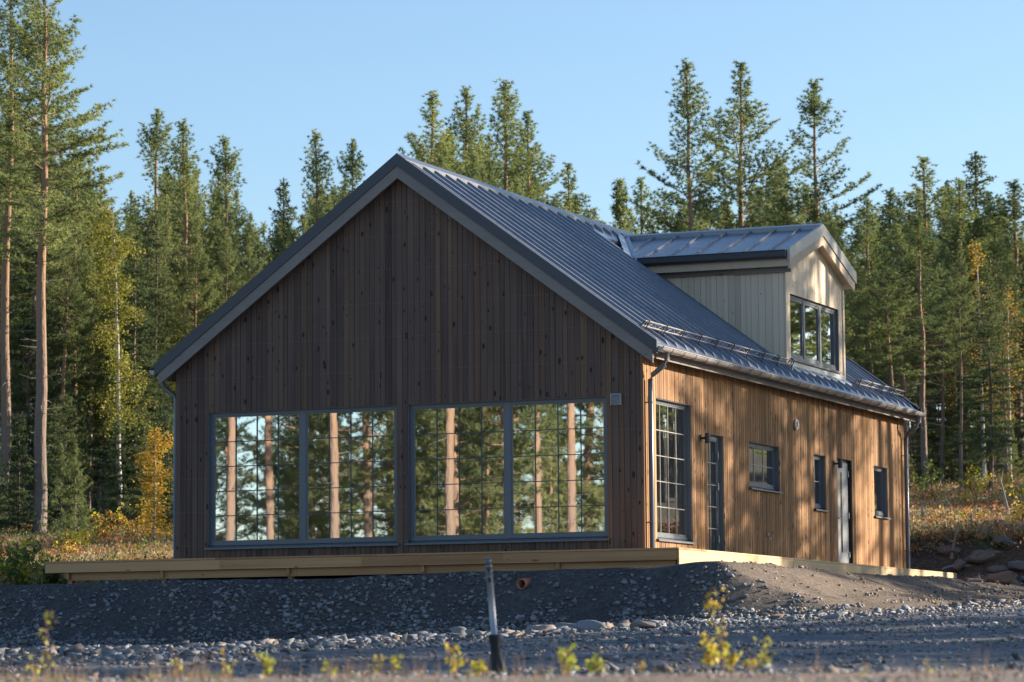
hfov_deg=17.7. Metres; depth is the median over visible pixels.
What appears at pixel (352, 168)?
pine tree
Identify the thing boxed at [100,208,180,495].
spruce tree
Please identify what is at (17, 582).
leafy shrub
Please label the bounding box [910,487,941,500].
heath bush
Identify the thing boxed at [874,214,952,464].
pine tree
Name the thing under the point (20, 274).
tall pine
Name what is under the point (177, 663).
leafy sapling
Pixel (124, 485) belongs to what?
young pine
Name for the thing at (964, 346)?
tall pine
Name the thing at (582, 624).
boulder
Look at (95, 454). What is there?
spruce tree
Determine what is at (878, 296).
tall pine
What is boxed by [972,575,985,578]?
boulder
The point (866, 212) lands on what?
pine tree
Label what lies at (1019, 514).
leafy shrub
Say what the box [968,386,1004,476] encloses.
young pine
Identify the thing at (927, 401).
pine tree
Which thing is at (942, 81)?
sky
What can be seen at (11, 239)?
tall pine
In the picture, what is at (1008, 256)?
pine tree
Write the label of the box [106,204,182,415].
pine tree
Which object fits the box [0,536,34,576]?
leafy shrub
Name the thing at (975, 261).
birch tree
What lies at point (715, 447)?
glazed door
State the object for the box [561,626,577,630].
boulder
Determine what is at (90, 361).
tall pine
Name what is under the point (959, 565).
boulder
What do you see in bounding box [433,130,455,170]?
pine tree
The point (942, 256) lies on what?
pine tree
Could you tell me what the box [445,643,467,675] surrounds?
leafy sapling
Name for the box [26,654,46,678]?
leafy sapling
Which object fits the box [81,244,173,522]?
spruce tree
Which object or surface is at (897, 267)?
pine tree
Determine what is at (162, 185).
pine tree
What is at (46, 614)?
leafy sapling
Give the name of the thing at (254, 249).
spruce tree
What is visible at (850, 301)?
tall pine
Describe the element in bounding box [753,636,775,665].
leafy sapling
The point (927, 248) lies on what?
pine tree
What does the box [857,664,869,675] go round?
leafy sapling
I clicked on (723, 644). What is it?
leafy sapling
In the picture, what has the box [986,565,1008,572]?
boulder
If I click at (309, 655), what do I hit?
boulder
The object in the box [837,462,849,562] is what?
entrance door
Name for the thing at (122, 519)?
leafy shrub
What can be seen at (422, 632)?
boulder
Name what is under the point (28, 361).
spruce tree
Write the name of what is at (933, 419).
young spruce
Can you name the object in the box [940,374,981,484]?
young spruce
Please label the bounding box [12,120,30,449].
pine tree
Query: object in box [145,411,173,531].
tree
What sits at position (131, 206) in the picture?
pine tree
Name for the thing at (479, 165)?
pine tree
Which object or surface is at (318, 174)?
pine tree
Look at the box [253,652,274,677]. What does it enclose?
leafy sapling
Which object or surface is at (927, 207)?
pine tree
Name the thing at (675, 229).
pine tree
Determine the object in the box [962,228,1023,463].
pine tree
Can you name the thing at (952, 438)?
young pine
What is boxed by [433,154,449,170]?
pine tree
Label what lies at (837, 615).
boulder
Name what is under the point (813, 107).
pine tree
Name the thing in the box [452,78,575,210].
pine tree
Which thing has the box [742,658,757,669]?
leafy sapling
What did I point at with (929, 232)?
pine tree
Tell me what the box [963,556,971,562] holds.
boulder
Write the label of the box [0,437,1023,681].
ground
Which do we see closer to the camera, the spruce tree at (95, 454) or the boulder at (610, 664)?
the boulder at (610, 664)
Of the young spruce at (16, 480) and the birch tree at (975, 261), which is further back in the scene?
the birch tree at (975, 261)
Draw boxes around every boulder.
[144,654,163,661]
[301,653,319,657]
[384,632,395,636]
[414,631,427,633]
[450,626,465,633]
[525,625,555,631]
[541,653,554,659]
[553,622,574,627]
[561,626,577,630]
[573,620,606,629]
[599,660,618,668]
[601,664,609,669]
[629,620,655,628]
[639,659,668,671]
[676,639,688,643]
[786,616,796,621]
[820,612,840,619]
[935,545,960,555]
[952,559,965,571]
[962,578,986,582]
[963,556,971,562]
[969,548,1002,563]
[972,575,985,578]
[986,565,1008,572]
[986,571,1017,575]
[986,572,1016,584]
[992,535,1001,545]
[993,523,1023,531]
[995,535,1014,546]
[1007,560,1023,570]
[1011,581,1022,585]
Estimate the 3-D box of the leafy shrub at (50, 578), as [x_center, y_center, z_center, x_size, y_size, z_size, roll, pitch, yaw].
[-8.230,4.269,59.688,0.832,0.586,1.187,-3,-6,22]
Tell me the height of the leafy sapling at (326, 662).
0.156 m
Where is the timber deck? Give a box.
[44,547,956,583]
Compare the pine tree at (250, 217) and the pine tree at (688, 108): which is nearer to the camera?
the pine tree at (688, 108)
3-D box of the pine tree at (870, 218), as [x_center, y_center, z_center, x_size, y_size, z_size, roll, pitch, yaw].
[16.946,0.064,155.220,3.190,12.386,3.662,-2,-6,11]
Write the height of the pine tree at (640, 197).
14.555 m
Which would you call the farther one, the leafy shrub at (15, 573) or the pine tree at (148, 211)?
the pine tree at (148, 211)
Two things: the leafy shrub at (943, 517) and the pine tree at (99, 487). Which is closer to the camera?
the leafy shrub at (943, 517)
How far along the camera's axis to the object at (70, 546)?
80.63 m
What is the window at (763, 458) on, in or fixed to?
in the timber house
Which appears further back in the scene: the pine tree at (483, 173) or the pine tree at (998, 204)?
the pine tree at (998, 204)
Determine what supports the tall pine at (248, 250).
on the ground at (584, 607)
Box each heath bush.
[45,525,79,544]
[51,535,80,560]
[58,531,101,544]
[62,510,97,529]
[62,524,92,538]
[84,523,129,540]
[100,519,133,534]
[114,536,148,549]
[117,527,143,538]
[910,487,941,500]
[912,494,936,508]
[956,491,972,500]
[956,499,978,519]
[971,500,1003,511]
[971,508,992,522]
[980,481,1000,490]
[997,465,1023,485]
[999,477,1023,499]
[1005,486,1023,498]
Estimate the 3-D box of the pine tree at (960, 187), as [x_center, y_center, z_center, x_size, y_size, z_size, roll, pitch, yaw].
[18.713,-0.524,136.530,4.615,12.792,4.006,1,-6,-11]
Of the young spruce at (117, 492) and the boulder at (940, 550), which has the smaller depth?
the boulder at (940, 550)
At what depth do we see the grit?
15.35 m
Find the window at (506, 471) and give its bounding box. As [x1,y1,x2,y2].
[405,396,609,544]
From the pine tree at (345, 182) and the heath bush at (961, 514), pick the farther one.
the pine tree at (345, 182)
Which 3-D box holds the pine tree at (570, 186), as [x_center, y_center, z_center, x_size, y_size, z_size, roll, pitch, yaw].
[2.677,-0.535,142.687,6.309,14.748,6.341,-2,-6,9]
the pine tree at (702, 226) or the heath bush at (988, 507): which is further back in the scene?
the pine tree at (702, 226)
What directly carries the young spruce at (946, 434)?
on the ground at (584, 607)
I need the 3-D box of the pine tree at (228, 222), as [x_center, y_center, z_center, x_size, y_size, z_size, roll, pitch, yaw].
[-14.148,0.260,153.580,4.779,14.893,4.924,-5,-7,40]
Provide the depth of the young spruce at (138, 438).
112.33 m
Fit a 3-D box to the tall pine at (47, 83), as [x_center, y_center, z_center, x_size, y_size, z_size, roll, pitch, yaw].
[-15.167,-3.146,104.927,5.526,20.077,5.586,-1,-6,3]
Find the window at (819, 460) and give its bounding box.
[814,454,829,511]
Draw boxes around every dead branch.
[918,493,926,515]
[946,522,962,558]
[995,472,1011,515]
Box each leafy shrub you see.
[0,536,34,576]
[0,538,51,584]
[1,554,60,584]
[29,559,67,583]
[53,529,91,549]
[75,510,120,541]
[105,504,151,533]
[908,451,943,490]
[926,513,953,525]
[945,464,995,491]
[1005,483,1023,522]
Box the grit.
[16,666,1023,681]
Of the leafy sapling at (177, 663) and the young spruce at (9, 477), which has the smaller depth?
the leafy sapling at (177, 663)
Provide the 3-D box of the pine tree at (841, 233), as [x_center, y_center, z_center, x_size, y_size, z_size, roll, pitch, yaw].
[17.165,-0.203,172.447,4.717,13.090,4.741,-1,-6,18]
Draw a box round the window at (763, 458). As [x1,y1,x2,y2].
[749,441,782,493]
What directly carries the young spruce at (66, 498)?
on the ground at (584, 607)
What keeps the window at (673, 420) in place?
in the timber house
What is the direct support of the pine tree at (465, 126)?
on the ground at (584, 607)
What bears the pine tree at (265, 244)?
on the ground at (584, 607)
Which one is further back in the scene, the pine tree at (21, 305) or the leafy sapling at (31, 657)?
the pine tree at (21, 305)
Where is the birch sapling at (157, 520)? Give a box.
[120,423,173,538]
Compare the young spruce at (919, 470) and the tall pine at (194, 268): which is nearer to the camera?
the tall pine at (194, 268)
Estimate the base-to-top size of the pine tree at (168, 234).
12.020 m
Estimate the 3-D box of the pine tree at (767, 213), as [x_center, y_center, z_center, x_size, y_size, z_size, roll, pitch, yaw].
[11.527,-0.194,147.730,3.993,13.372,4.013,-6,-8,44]
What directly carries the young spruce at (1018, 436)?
on the ground at (584, 607)
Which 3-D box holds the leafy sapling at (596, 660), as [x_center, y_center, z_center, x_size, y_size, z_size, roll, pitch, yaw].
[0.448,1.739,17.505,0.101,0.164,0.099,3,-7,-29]
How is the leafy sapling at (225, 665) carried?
on the ground at (584, 607)
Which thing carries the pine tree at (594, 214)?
on the ground at (584, 607)
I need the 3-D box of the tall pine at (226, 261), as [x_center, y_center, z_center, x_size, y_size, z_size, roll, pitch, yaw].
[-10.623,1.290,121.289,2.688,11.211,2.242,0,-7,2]
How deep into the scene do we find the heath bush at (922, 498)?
94.02 m
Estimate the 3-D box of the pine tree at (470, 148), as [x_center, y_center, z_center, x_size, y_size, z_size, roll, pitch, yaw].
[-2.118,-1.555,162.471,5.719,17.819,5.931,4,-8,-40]
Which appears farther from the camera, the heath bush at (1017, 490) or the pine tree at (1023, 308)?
the pine tree at (1023, 308)
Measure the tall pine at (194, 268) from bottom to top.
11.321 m
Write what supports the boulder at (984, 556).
on the ground at (584, 607)
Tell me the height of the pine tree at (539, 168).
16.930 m
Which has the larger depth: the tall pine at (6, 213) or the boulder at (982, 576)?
the tall pine at (6, 213)
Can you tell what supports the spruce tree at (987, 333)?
on the ground at (584, 607)
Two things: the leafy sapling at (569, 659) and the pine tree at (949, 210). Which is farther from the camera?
the pine tree at (949, 210)
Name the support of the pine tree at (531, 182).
on the ground at (584, 607)
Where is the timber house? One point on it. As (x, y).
(397, 353)
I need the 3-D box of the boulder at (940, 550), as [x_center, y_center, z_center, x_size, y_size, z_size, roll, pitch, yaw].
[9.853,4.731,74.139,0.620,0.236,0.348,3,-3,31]
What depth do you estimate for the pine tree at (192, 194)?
138.60 m
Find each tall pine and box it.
[0,0,81,529]
[0,0,129,534]
[0,123,33,495]
[0,132,32,403]
[0,168,31,335]
[10,131,143,427]
[31,220,101,479]
[61,172,148,513]
[67,245,119,518]
[166,216,218,346]
[190,227,247,320]
[226,235,264,298]
[828,230,865,358]
[857,246,919,387]
[935,239,980,487]
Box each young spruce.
[0,413,38,535]
[0,428,20,512]
[0,438,11,531]
[0,487,7,532]
[9,434,31,524]
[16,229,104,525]
[30,402,77,531]
[46,393,96,531]
[55,464,74,524]
[66,474,90,528]
[73,418,99,517]
[92,418,140,530]
[104,399,153,522]
[109,438,141,512]
[126,419,153,526]
[137,391,158,486]
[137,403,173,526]
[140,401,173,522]
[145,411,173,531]
[149,468,172,527]
[909,404,939,484]
[910,365,958,481]
[910,430,920,474]
[920,418,945,470]
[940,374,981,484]
[944,416,953,462]
[974,408,994,469]
[1012,381,1023,473]
[1018,446,1023,478]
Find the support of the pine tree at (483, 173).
on the ground at (584, 607)
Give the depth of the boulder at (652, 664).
24.48 m
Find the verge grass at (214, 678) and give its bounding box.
[1,663,998,681]
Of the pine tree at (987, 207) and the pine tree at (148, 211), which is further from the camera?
the pine tree at (987, 207)
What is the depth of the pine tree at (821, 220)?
158.50 m
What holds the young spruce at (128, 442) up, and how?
on the ground at (584, 607)
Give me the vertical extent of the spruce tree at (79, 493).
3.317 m
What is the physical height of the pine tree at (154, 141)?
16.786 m
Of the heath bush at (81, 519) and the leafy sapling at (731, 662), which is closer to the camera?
the leafy sapling at (731, 662)
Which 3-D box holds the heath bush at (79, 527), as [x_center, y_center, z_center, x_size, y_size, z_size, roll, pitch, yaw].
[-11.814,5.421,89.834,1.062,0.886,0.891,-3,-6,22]
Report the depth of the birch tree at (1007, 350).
120.44 m
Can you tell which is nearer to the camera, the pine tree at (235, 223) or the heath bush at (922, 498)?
the heath bush at (922, 498)
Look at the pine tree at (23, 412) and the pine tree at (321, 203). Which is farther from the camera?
the pine tree at (321, 203)
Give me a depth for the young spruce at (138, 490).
108.98 m
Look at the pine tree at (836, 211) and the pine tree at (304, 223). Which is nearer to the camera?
the pine tree at (304, 223)
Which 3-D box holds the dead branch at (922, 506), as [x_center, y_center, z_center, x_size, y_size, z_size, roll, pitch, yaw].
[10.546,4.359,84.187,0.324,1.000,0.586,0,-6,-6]
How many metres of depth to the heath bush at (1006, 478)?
112.89 m
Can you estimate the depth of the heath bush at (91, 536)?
87.10 m
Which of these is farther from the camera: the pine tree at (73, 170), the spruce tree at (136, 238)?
the pine tree at (73, 170)
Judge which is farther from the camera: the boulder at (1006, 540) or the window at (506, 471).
the boulder at (1006, 540)
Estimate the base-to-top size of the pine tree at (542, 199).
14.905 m
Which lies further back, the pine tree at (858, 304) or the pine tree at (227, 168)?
the pine tree at (858, 304)
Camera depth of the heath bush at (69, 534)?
86.01 m
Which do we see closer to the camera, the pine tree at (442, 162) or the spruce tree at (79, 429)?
the spruce tree at (79, 429)
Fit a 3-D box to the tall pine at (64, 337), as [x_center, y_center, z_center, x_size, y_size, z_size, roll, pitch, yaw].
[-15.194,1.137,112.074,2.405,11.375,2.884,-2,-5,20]
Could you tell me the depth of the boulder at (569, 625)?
46.96 m
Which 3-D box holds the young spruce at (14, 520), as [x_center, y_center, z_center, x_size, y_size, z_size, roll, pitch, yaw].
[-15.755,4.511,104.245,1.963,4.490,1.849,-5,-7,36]
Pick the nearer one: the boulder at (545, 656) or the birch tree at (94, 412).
the boulder at (545, 656)
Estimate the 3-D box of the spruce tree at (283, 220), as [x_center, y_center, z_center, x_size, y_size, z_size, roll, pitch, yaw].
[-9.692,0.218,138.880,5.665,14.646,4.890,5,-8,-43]
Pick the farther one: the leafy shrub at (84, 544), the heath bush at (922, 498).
the heath bush at (922, 498)
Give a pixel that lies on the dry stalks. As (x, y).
(55, 666)
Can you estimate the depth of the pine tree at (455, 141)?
176.31 m
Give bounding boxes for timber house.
[149,153,926,579]
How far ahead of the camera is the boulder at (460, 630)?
47.72 m
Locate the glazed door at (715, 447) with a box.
[707,434,723,550]
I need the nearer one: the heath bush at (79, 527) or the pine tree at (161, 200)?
the heath bush at (79, 527)
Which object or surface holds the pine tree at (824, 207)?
on the ground at (584, 607)
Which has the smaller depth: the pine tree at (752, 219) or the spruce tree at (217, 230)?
the spruce tree at (217, 230)
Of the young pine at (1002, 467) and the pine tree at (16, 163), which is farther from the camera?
the pine tree at (16, 163)
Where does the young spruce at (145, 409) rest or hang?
on the ground at (584, 607)
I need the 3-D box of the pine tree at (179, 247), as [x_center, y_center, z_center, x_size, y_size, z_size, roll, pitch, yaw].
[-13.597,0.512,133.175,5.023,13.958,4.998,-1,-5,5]
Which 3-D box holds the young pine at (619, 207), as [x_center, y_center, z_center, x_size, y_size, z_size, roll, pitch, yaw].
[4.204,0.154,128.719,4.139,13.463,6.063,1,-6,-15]
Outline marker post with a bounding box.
[485,557,507,671]
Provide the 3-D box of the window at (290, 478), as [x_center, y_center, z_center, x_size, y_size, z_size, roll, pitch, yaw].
[-3.730,2.442,58.428,3.830,2.474,0.195,-3,-6,22]
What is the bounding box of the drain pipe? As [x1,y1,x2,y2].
[517,578,530,588]
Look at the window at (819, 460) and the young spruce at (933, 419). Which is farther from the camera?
the young spruce at (933, 419)
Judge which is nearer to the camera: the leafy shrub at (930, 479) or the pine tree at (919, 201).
the leafy shrub at (930, 479)
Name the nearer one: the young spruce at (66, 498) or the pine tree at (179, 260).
the young spruce at (66, 498)
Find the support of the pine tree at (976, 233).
on the ground at (584, 607)
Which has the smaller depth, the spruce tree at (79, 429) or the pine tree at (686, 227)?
the spruce tree at (79, 429)
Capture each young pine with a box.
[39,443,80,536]
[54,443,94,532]
[93,413,115,512]
[118,484,133,524]
[608,176,641,234]
[905,369,927,466]
[947,394,958,458]
[949,448,963,480]
[964,375,1019,476]
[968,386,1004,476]
[1001,429,1023,482]
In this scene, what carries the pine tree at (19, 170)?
on the ground at (584, 607)
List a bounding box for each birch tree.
[66,221,120,498]
[71,204,158,505]
[146,266,198,426]
[934,332,975,473]
[956,239,1012,480]
[985,288,1023,476]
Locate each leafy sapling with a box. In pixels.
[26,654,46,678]
[38,610,57,680]
[170,657,182,677]
[220,648,235,677]
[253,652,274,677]
[321,660,337,673]
[370,654,387,675]
[389,654,402,673]
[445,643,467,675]
[470,659,488,675]
[557,643,579,675]
[584,652,604,674]
[638,661,645,672]
[698,632,719,672]
[703,587,730,672]
[720,651,741,672]
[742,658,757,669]
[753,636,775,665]
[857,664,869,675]
[923,658,936,676]
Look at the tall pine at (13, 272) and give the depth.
117.06 m
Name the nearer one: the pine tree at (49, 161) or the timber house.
the timber house
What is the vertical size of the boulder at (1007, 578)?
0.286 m
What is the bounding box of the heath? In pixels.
[0,465,1023,584]
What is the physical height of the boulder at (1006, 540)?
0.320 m
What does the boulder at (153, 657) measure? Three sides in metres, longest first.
0.215 x 0.123 x 0.083 m
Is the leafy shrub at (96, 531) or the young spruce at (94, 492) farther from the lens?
the young spruce at (94, 492)
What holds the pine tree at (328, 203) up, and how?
on the ground at (584, 607)
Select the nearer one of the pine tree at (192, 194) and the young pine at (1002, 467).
the young pine at (1002, 467)
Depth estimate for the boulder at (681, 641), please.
33.06 m
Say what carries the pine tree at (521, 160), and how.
on the ground at (584, 607)
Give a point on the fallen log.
(950, 566)
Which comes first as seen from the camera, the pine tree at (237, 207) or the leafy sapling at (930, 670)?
the leafy sapling at (930, 670)
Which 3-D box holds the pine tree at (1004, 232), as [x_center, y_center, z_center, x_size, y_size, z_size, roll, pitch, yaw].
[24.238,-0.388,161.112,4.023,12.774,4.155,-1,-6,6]
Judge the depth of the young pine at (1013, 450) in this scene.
119.01 m
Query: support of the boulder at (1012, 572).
on the ground at (584, 607)
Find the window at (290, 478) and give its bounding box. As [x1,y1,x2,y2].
[204,405,399,549]
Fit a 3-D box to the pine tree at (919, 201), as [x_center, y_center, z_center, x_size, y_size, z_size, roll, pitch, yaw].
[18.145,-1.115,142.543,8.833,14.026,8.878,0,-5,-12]
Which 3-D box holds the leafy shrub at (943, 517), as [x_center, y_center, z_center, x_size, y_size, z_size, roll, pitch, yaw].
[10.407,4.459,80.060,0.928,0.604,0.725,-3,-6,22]
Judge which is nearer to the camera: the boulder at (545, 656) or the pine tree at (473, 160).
the boulder at (545, 656)
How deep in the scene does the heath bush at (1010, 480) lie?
101.18 m
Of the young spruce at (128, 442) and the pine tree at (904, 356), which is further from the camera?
the pine tree at (904, 356)
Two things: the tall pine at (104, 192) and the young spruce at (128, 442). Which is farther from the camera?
the tall pine at (104, 192)
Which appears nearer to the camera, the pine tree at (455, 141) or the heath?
the heath
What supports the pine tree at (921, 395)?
on the ground at (584, 607)
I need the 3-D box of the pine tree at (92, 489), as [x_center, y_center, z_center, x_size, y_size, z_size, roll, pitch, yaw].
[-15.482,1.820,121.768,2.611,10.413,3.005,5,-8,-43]
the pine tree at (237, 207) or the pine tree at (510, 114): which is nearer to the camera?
the pine tree at (510, 114)
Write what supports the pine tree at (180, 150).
on the ground at (584, 607)
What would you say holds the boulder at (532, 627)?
on the ground at (584, 607)
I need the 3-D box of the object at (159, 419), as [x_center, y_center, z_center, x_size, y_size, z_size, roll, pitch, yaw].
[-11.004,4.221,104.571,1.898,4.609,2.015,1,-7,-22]
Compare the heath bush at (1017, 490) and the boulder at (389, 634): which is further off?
the heath bush at (1017, 490)
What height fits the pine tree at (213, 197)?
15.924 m
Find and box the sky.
[0,0,1023,460]
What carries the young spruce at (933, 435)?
on the ground at (584, 607)
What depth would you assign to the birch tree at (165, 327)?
116.64 m
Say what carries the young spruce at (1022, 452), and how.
on the ground at (584, 607)
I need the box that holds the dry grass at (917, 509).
[0,480,1023,584]
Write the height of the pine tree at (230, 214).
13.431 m
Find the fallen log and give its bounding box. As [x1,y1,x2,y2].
[942,564,971,569]
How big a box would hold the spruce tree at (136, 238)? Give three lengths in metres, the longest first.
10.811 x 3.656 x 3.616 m
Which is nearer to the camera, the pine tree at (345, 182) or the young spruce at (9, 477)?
the young spruce at (9, 477)
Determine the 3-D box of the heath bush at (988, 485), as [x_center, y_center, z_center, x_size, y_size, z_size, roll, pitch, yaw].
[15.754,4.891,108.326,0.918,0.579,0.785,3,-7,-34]
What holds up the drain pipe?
on the ground at (584, 607)
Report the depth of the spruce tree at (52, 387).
112.42 m
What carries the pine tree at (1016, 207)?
on the ground at (584, 607)
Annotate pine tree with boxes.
[0,112,32,414]
[0,117,33,430]
[0,135,77,424]
[0,137,100,490]
[0,154,79,519]
[0,271,26,424]
[1,97,31,433]
[9,160,56,487]
[11,129,69,477]
[11,140,100,401]
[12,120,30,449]
[47,122,115,254]
[64,165,117,276]
[77,288,116,511]
[79,254,123,514]
[95,217,134,407]
[98,108,216,409]
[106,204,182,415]
[117,190,143,275]
[125,187,209,420]
[127,197,172,355]
[139,118,237,406]
[140,206,192,391]
[149,172,173,456]
[151,195,231,393]
[161,134,266,338]
[161,170,206,322]
[192,163,204,246]
[198,196,243,317]
[201,167,241,289]
[206,193,240,268]
[228,188,261,262]
[228,197,256,262]
[239,212,257,272]
[251,233,265,271]
[254,221,274,261]
[265,227,289,266]
[267,128,345,258]
[282,227,297,250]
[285,212,311,247]
[304,196,313,225]
[307,188,326,227]
[322,192,334,217]
[324,188,339,211]
[336,138,367,199]
[339,181,350,195]
[352,90,500,190]
[426,83,513,188]
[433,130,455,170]
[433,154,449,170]
[446,126,459,165]
[447,153,458,169]
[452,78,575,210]
[462,135,479,175]
[462,151,481,181]
[474,155,482,179]
[478,164,492,184]
[481,133,498,184]
[497,108,607,224]
[508,176,525,195]
[509,143,532,189]
[521,163,549,201]
[531,182,546,202]
[548,162,617,227]
[591,207,600,221]
[618,176,668,233]
[628,57,742,233]
[652,59,829,231]
[667,217,684,231]
[680,213,698,229]
[694,217,708,230]
[735,189,763,227]
[749,78,895,331]
[749,213,759,227]
[750,185,764,220]
[756,154,808,226]
[758,194,773,225]
[774,192,792,221]
[803,197,855,325]
[819,201,857,329]
[823,215,848,340]
[825,212,870,365]
[828,202,851,248]
[834,215,863,268]
[839,197,938,434]
[840,244,888,378]
[845,255,898,383]
[847,223,876,359]
[847,253,866,369]
[848,155,1023,455]
[849,187,956,399]
[855,221,955,481]
[856,217,875,332]
[858,228,932,386]
[859,217,974,488]
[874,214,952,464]
[892,198,925,422]
[899,230,974,458]
[902,243,956,402]
[905,198,945,404]
[906,179,999,403]
[907,243,986,487]
[908,188,934,412]
[927,177,1020,425]
[928,207,1018,445]
[929,179,1023,466]
[935,200,991,439]
[957,190,1023,454]
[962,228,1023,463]
[968,234,1023,476]
[980,274,1023,483]
[992,194,1023,360]
[997,205,1021,429]
[1005,238,1023,420]
[1011,256,1023,395]
[1012,282,1023,412]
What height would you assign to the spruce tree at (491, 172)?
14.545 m
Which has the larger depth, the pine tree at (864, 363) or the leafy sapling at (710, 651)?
the pine tree at (864, 363)
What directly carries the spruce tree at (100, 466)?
on the ground at (584, 607)
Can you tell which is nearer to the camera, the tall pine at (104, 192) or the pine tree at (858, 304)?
the tall pine at (104, 192)
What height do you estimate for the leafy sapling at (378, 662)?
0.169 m
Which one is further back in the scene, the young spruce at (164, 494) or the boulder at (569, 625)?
the young spruce at (164, 494)
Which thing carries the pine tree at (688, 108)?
on the ground at (584, 607)
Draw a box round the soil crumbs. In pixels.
[668,560,1023,618]
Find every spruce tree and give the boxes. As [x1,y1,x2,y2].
[0,156,93,524]
[10,268,110,492]
[21,170,120,500]
[77,289,124,506]
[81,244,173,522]
[84,236,157,506]
[93,266,150,508]
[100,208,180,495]
[150,179,193,434]
[191,215,231,331]
[230,223,262,294]
[261,177,299,267]
[479,158,500,186]
[806,204,847,338]
[860,225,918,459]
[910,150,1023,453]
[928,226,1006,458]
[943,266,1023,489]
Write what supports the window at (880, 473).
in the timber house
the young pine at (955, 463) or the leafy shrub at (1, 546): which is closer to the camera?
the leafy shrub at (1, 546)
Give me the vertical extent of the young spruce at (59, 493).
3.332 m
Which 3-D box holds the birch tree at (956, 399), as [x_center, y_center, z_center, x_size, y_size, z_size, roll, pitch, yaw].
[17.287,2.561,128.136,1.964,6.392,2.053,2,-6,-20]
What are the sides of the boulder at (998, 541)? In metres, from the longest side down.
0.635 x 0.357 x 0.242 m
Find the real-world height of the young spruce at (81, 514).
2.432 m
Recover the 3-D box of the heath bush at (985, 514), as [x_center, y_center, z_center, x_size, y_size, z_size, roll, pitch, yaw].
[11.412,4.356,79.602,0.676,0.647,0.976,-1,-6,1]
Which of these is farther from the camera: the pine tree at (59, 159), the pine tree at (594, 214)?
the pine tree at (594, 214)
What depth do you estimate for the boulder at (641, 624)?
45.34 m
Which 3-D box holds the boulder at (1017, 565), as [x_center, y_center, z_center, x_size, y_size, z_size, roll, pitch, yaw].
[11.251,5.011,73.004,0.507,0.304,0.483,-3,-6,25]
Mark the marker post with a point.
(496, 656)
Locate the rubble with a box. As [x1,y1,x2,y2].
[0,595,1023,681]
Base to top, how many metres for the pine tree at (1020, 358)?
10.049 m
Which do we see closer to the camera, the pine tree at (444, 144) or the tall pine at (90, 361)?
the tall pine at (90, 361)
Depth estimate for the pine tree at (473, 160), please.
120.98 m
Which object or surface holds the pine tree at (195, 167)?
on the ground at (584, 607)
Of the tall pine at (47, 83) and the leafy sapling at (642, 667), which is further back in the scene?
the tall pine at (47, 83)
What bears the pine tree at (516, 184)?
on the ground at (584, 607)
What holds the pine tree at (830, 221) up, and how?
on the ground at (584, 607)
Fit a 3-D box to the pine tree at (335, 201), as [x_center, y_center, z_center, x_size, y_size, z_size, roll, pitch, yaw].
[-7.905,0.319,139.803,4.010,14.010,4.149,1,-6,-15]
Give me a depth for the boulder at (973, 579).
70.92 m
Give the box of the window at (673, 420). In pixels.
[656,398,696,543]
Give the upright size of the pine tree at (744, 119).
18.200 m
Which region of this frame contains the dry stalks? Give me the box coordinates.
[0,642,1002,681]
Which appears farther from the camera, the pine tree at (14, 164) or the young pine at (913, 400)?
the pine tree at (14, 164)
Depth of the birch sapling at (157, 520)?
92.18 m
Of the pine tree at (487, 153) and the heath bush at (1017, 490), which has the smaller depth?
the heath bush at (1017, 490)
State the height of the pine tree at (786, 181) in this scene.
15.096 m
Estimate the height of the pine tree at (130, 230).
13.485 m
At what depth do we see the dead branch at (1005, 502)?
84.15 m
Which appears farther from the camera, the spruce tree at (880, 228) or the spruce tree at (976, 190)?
the spruce tree at (976, 190)
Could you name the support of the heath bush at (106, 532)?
on the ground at (584, 607)
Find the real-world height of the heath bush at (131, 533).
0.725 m
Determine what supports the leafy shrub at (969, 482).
on the ground at (584, 607)
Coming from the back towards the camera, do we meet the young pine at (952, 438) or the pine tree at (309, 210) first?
the pine tree at (309, 210)
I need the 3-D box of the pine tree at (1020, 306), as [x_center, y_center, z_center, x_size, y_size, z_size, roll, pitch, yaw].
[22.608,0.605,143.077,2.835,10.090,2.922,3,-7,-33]
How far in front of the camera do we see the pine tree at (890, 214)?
134.70 m
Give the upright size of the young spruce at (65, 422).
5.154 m
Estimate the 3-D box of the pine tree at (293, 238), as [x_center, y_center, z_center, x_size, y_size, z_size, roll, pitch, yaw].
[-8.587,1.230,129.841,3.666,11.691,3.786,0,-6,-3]
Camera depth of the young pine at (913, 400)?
137.63 m
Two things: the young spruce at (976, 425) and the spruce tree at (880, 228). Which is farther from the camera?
the spruce tree at (880, 228)
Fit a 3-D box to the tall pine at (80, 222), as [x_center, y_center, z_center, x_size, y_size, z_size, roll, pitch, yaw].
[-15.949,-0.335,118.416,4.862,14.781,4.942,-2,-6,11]
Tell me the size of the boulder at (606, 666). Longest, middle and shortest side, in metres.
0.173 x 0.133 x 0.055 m
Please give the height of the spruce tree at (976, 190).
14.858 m
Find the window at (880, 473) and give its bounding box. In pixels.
[874,465,890,518]
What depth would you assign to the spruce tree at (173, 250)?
140.63 m
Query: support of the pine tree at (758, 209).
on the ground at (584, 607)
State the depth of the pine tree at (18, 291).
119.27 m
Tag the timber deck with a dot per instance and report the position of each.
(292, 567)
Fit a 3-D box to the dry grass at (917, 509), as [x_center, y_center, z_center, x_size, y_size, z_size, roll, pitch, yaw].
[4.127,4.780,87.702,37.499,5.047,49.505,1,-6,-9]
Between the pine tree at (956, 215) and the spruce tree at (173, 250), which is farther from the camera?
the pine tree at (956, 215)
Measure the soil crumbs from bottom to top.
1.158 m
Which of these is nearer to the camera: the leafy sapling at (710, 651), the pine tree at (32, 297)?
the leafy sapling at (710, 651)

